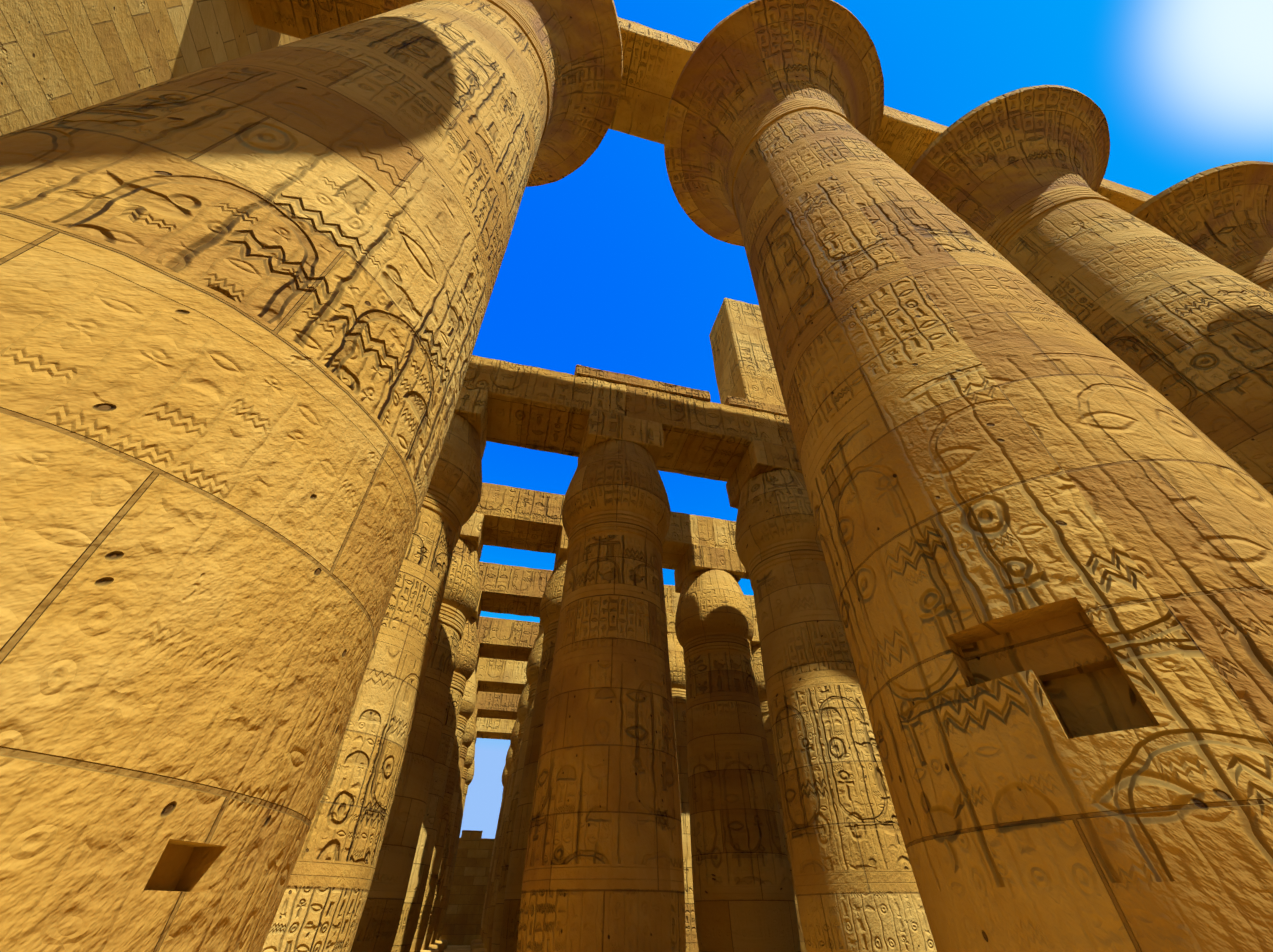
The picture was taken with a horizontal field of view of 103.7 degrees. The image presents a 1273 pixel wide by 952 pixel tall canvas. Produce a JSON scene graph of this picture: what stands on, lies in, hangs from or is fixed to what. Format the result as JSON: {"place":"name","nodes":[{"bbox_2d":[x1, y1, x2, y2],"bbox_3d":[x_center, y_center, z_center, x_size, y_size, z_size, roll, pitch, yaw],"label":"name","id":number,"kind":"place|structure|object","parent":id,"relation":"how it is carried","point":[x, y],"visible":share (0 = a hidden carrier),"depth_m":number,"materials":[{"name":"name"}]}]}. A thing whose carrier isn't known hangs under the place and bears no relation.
{"place":"outdoors","nodes":[
{"label":"outdoors","id":0,"kind":"place"},
{"bbox_2d":[0,0,301,135],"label":"wall","id":1,"kind":"structure","parent":0,"point":[58,58],"depth_m":9.34,"materials":[{"name":"stone"}]},
{"bbox_2d":[261,413,481,951],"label":"column","id":2,"kind":"structure","parent":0,"point":[322,903],"depth_m":8.15,"materials":[{"name":"stone"}]},
{"bbox_2d":[454,386,487,460],"bbox_3d":[-5.342,-1.453,13.897,2.184,1.042,2.188,9,-42,-10],"label":"column abacus","id":3,"kind":"object","parent":2,"relation":"on","point":[471,408],"depth_m":13.28,"materials":[{"name":"beige stone"}]},
{"bbox_2d":[462,355,625,456],"bbox_3d":[-2.950,-2.003,15.174,4.999,1.541,2.056,9,-42,-10],"label":"architrave","id":4,"kind":"object","parent":2,"relation":"on","point":[536,408],"visible":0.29,"depth_m":14.51,"materials":[{"name":"stone"}]},
{"bbox_2d":[350,537,479,951],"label":"column","id":5,"kind":"structure","parent":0,"point":[377,929],"depth_m":12.85,"materials":[{"name":"stone"}]},
{"bbox_2d":[459,513,483,564],"bbox_3d":[-6.742,2.249,18.131,2.189,1.044,2.186,9,-42,-10],"label":"column abacus","id":6,"kind":"object","parent":5,"relation":"on","point":[472,529],"depth_m":17.49,"materials":[{"name":"beige stone"}]},
{"bbox_2d":[474,482,564,553],"bbox_3d":[-4.359,1.708,19.403,4.999,1.552,2.055,9,-42,-10],"label":"architrave","id":7,"kind":"object","parent":5,"relation":"on","point":[522,519],"visible":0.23,"depth_m":18.70,"materials":[{"name":"stone"}]},
{"bbox_2d":[444,945,470,951],"bbox_3d":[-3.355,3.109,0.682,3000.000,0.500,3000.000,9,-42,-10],"label":"ground","id":8,"kind":"structure","parent":0,"point":[458,948],"depth_m":32.05,"materials":[{"name":"stone"}]},
{"bbox_2d":[0,0,622,951],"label":"great column","id":9,"kind":"structure","parent":8,"relation":"on","point":[244,300],"depth_m":2.43,"materials":[{"name":"beige stone"}]},
{"bbox_2d":[249,0,379,38],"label":"stone beam","id":10,"kind":"structure","parent":9,"relation":"on","point":[301,19],"depth_m":12.97,"materials":[{"name":"stone"}]},
{"bbox_2d":[391,616,477,951],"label":"column","id":11,"kind":"structure","parent":8,"relation":"on","point":[466,661],"depth_m":17.38,"materials":[{"name":"stone"}]},
{"bbox_2d":[472,591,481,628],"bbox_3d":[-8.147,5.964,22.359,2.193,1.045,2.193,9,-42,-10],"label":"column abacus","id":12,"kind":"object","parent":11,"relation":"on","point":[476,614],"depth_m":22.02,"materials":[{"name":"beige stone"}]},
{"bbox_2d":[410,670,476,951],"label":"column","id":13,"kind":"structure","parent":8,"relation":"on","point":[468,704],"depth_m":21.76,"materials":[{"name":"stone"}]},
{"bbox_2d":[475,643,479,671],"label":"column abacus","id":14,"kind":"object","parent":13,"relation":"on","point":[478,655],"depth_m":26.60,"materials":[{"name":"beige stone"}]},
{"bbox_2d":[420,709,475,951],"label":"column","id":15,"kind":"structure","parent":8,"relation":"on","point":[468,736],"depth_m":25.94,"materials":[{"name":"stone"}]},
{"bbox_2d":[428,736,474,951],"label":"column","id":16,"kind":"structure","parent":8,"relation":"on","point":[470,756],"depth_m":30.11,"materials":[{"name":"stone"}]},
{"bbox_2d":[435,760,474,948],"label":"column","id":17,"kind":"structure","parent":8,"relation":"on","point":[470,775],"depth_m":34.45,"materials":[{"name":"stone"}]},
{"bbox_2d":[470,765,507,947],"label":"column","id":18,"kind":"structure","parent":8,"relation":"on","point":[504,774],"depth_m":35.08,"materials":[{"name":"stone"}]},
{"bbox_2d":[475,717,515,739],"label":"architrave","id":19,"kind":"object","parent":18,"relation":"on","point":[490,728],"visible":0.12,"depth_m":39.73,"materials":[{"name":"stone"}]},
{"bbox_2d":[470,744,512,951],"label":"column","id":20,"kind":"structure","parent":8,"relation":"on","point":[508,763],"depth_m":30.75,"materials":[{"name":"stone"}]},
{"bbox_2d":[475,691,520,719],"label":"architrave","id":21,"kind":"object","parent":20,"relation":"on","point":[496,705],"visible":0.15,"depth_m":35.54,"materials":[{"name":"stone"}]},
{"bbox_2d":[471,718,519,951],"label":"column","id":22,"kind":"structure","parent":8,"relation":"on","point":[514,738],"depth_m":26.63,"materials":[{"name":"stone"}]},
{"bbox_2d":[476,657,526,694],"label":"architrave","id":23,"kind":"object","parent":22,"relation":"on","point":[500,676],"visible":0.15,"depth_m":31.37,"materials":[{"name":"stone"}]},
{"bbox_2d":[487,681,529,951],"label":"column","id":24,"kind":"structure","parent":8,"relation":"on","point":[522,706],"depth_m":22.61,"materials":[{"name":"stone"}]},
{"bbox_2d":[477,616,538,661],"bbox_3d":[-7.165,9.126,27.864,4.950,1.500,2.000,9,-42,-10],"label":"architrave","id":25,"kind":"object","parent":24,"relation":"on","point":[504,639],"visible":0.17,"depth_m":27.16,"materials":[{"name":"stone"}]},
{"bbox_2d":[491,627,543,951],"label":"column","id":26,"kind":"structure","parent":8,"relation":"on","point":[533,665],"depth_m":18.21,"materials":[{"name":"stone"}]},
{"bbox_2d":[479,561,552,616],"bbox_3d":[-5.756,5.415,23.635,5.005,1.555,2.045,9,-42,-10],"label":"architrave","id":27,"kind":"object","parent":26,"relation":"on","point":[509,589],"visible":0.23,"depth_m":22.95,"materials":[{"name":"stone"}]},
{"bbox_2d":[664,585,671,612],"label":"architrave","id":28,"kind":"object","parent":26,"relation":"on","point":[667,588],"visible":0.1,"depth_m":24.23,"materials":[{"name":"stone"}]},
{"bbox_2d":[499,555,566,951],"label":"column","id":29,"kind":"structure","parent":8,"relation":"on","point":[550,604],"depth_m":13.62,"materials":[{"name":"stone"}]},
{"bbox_2d":[554,526,567,566],"bbox_3d":[-1.942,3.046,19.031,2.186,1.043,2.185,9,-42,-10],"label":"column abacus","id":30,"kind":"object","parent":29,"relation":"on","point":[562,546],"depth_m":18.05,"materials":[{"name":"beige stone"}]},
{"bbox_2d":[662,511,714,569],"bbox_3d":[0.448,2.495,20.300,4.999,1.548,2.053,9,-42,-10],"label":"architrave","id":31,"kind":"object","parent":29,"relation":"on","point":[685,531],"visible":0.12,"depth_m":19.82,"materials":[{"name":"stone"}]},
{"bbox_2d":[517,440,685,951],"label":"column","id":32,"kind":"structure","parent":8,"relation":"on","point":[604,868],"depth_m":8.70,"materials":[{"name":"stone"}]},
{"bbox_2d":[577,410,663,466],"bbox_3d":[-0.532,-0.672,14.802,2.193,1.040,2.186,9,-42,-10],"label":"column abacus","id":33,"kind":"object","parent":32,"relation":"on","point":[647,435],"depth_m":13.96,"materials":[{"name":"beige stone"}]},
{"bbox_2d":[667,633,698,951],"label":"column","id":34,"kind":"structure","parent":8,"relation":"on","point":[677,667],"depth_m":19.33,"materials":[{"name":"stone"}]},
{"bbox_2d":[666,612,675,632],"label":"column abacus","id":35,"kind":"object","parent":34,"relation":"on","point":[670,619],"depth_m":23.35,"materials":[{"name":"beige stone"}]},
{"bbox_2d":[670,585,756,622],"bbox_3d":[3.845,7.000,25.434,5.003,1.558,2.052,9,-42,-10],"label":"architrave","id":36,"kind":"object","parent":34,"relation":"on","point":[675,599],"visible":0.17,"depth_m":24.65,"materials":[{"name":"stone"}]},
{"bbox_2d":[675,569,800,951],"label":"column","id":37,"kind":"structure","parent":8,"relation":"on","point":[743,896],"depth_m":14.17,"materials":[{"name":"stone"}]},
{"bbox_2d":[674,544,745,592],"bbox_3d":[2.861,3.835,19.932,2.193,1.038,2.187,9,-42,-10],"label":"column abacus","id":38,"kind":"object","parent":37,"relation":"on","point":[695,558],"depth_m":19.16,"materials":[{"name":"beige stone"}]},
{"bbox_2d":[750,644,806,951],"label":"column","id":39,"kind":"structure","parent":8,"relation":"on","point":[757,664],"depth_m":21.47,"materials":[{"name":"stone"}]},
{"bbox_2d":[750,622,759,645],"bbox_3d":[6.266,8.336,25.065,2.190,1.042,2.188,9,-42,-10],"label":"column abacus","id":40,"kind":"object","parent":39,"relation":"on","point":[755,640],"depth_m":24.00,"materials":[{"name":"beige stone"}]},
{"bbox_2d":[735,469,936,951],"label":"column","id":41,"kind":"structure","parent":8,"relation":"on","point":[855,887],"depth_m":9.79,"materials":[{"name":"stone"}]},
{"bbox_2d":[625,385,781,481],"bbox_3d":[1.849,-1.220,16.072,4.999,1.544,2.051,9,-42,-10],"label":"architrave","id":42,"kind":"object","parent":41,"relation":"on","point":[708,440],"visible":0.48,"depth_m":15.38,"materials":[{"name":"stone"}]},
{"bbox_2d":[574,364,710,401],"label":"cornice block","id":43,"kind":"structure","parent":42,"relation":"on","point":[609,376],"depth_m":15.55,"materials":[{"name":"stone"}]},
{"bbox_2d":[726,440,802,508],"bbox_3d":[4.261,0.121,15.699,2.194,1.041,2.182,9,-42,-10],"label":"column abacus","id":44,"kind":"object","parent":41,"relation":"on","point":[758,457],"depth_m":14.96,"materials":[{"name":"beige stone"}]},
{"bbox_2d":[664,0,1272,951],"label":"great column","id":45,"kind":"structure","parent":8,"relation":"on","point":[1044,524],"depth_m":3.70,"materials":[{"name":"beige stone"}]},
{"bbox_2d":[609,17,699,143],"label":"stone beam","id":46,"kind":"structure","parent":45,"relation":"on","point":[654,61],"depth_m":14.02,"materials":[{"name":"beige stone"}]},
{"bbox_2d":[908,85,1272,494],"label":"great column","id":47,"kind":"structure","parent":8,"relation":"on","point":[1014,178],"depth_m":10.69,"materials":[{"name":"beige stone"}]},
{"bbox_2d":[875,105,947,172],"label":"stone beam","id":48,"kind":"structure","parent":47,"relation":"on","point":[904,141],"depth_m":15.14,"materials":[{"name":"beige stone"}]},
{"bbox_2d":[1130,161,1272,293],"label":"great column","id":49,"kind":"structure","parent":8,"relation":"on","point":[1222,215],"depth_m":14.67,"materials":[{"name":"beige stone"}]},
{"bbox_2d":[1097,179,1152,213],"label":"stone beam","id":50,"kind":"structure","parent":49,"relation":"on","point":[1129,200],"depth_m":16.45,"materials":[{"name":"beige stone"}]},
{"bbox_2d":[439,830,494,944],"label":"enclosure wall","id":51,"kind":"structure","parent":0,"point":[462,922],"depth_m":37.68,"materials":[{"name":"stone"}]},
{"bbox_2d":[459,0,1272,838],"label":"sky","id":52,"kind":"structure","parent":0,"point":[603,267],"materials":[{"name":"blue"}]},
{"bbox_3d":[9.060,5.573,12.515,3.521,11.419,3.524,25,-47,-26],"label":"column","id":53,"kind":"object","parent":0,"visible":0},
{"bbox_2d":[774,415,795,447],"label":"architrave","id":54,"kind":"object","parent":53,"relation":"on","point":[785,432],"visible":0.02,"depth_m":15.81,"materials":[{"name":"stone"}]},
{"bbox_2d":[724,396,787,416],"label":"cornice block","id":55,"kind":"structure","parent":54,"relation":"on","point":[755,405],"depth_m":16.26,"materials":[{"name":"stone"}]},
{"bbox_2d":[709,298,784,406],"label":"clerestory pier","id":56,"kind":"structure","parent":55,"relation":"on","point":[744,367],"depth_m":18.92,"materials":[{"name":"stone"}]},
{"bbox_3d":[7.656,9.283,16.744,3.536,11.422,3.532,21,-45,-22],"label":"column","id":57,"kind":"object","parent":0,"visible":0},
{"bbox_2d":[712,518,749,579],"bbox_3d":[5.246,3.284,21.203,4.996,1.551,2.042,9,-42,-10],"label":"architrave","id":58,"kind":"object","parent":57,"relation":"on","point":[724,533],"visible":0.12,"depth_m":20.16,"materials":[{"name":"stone"}]}
]}

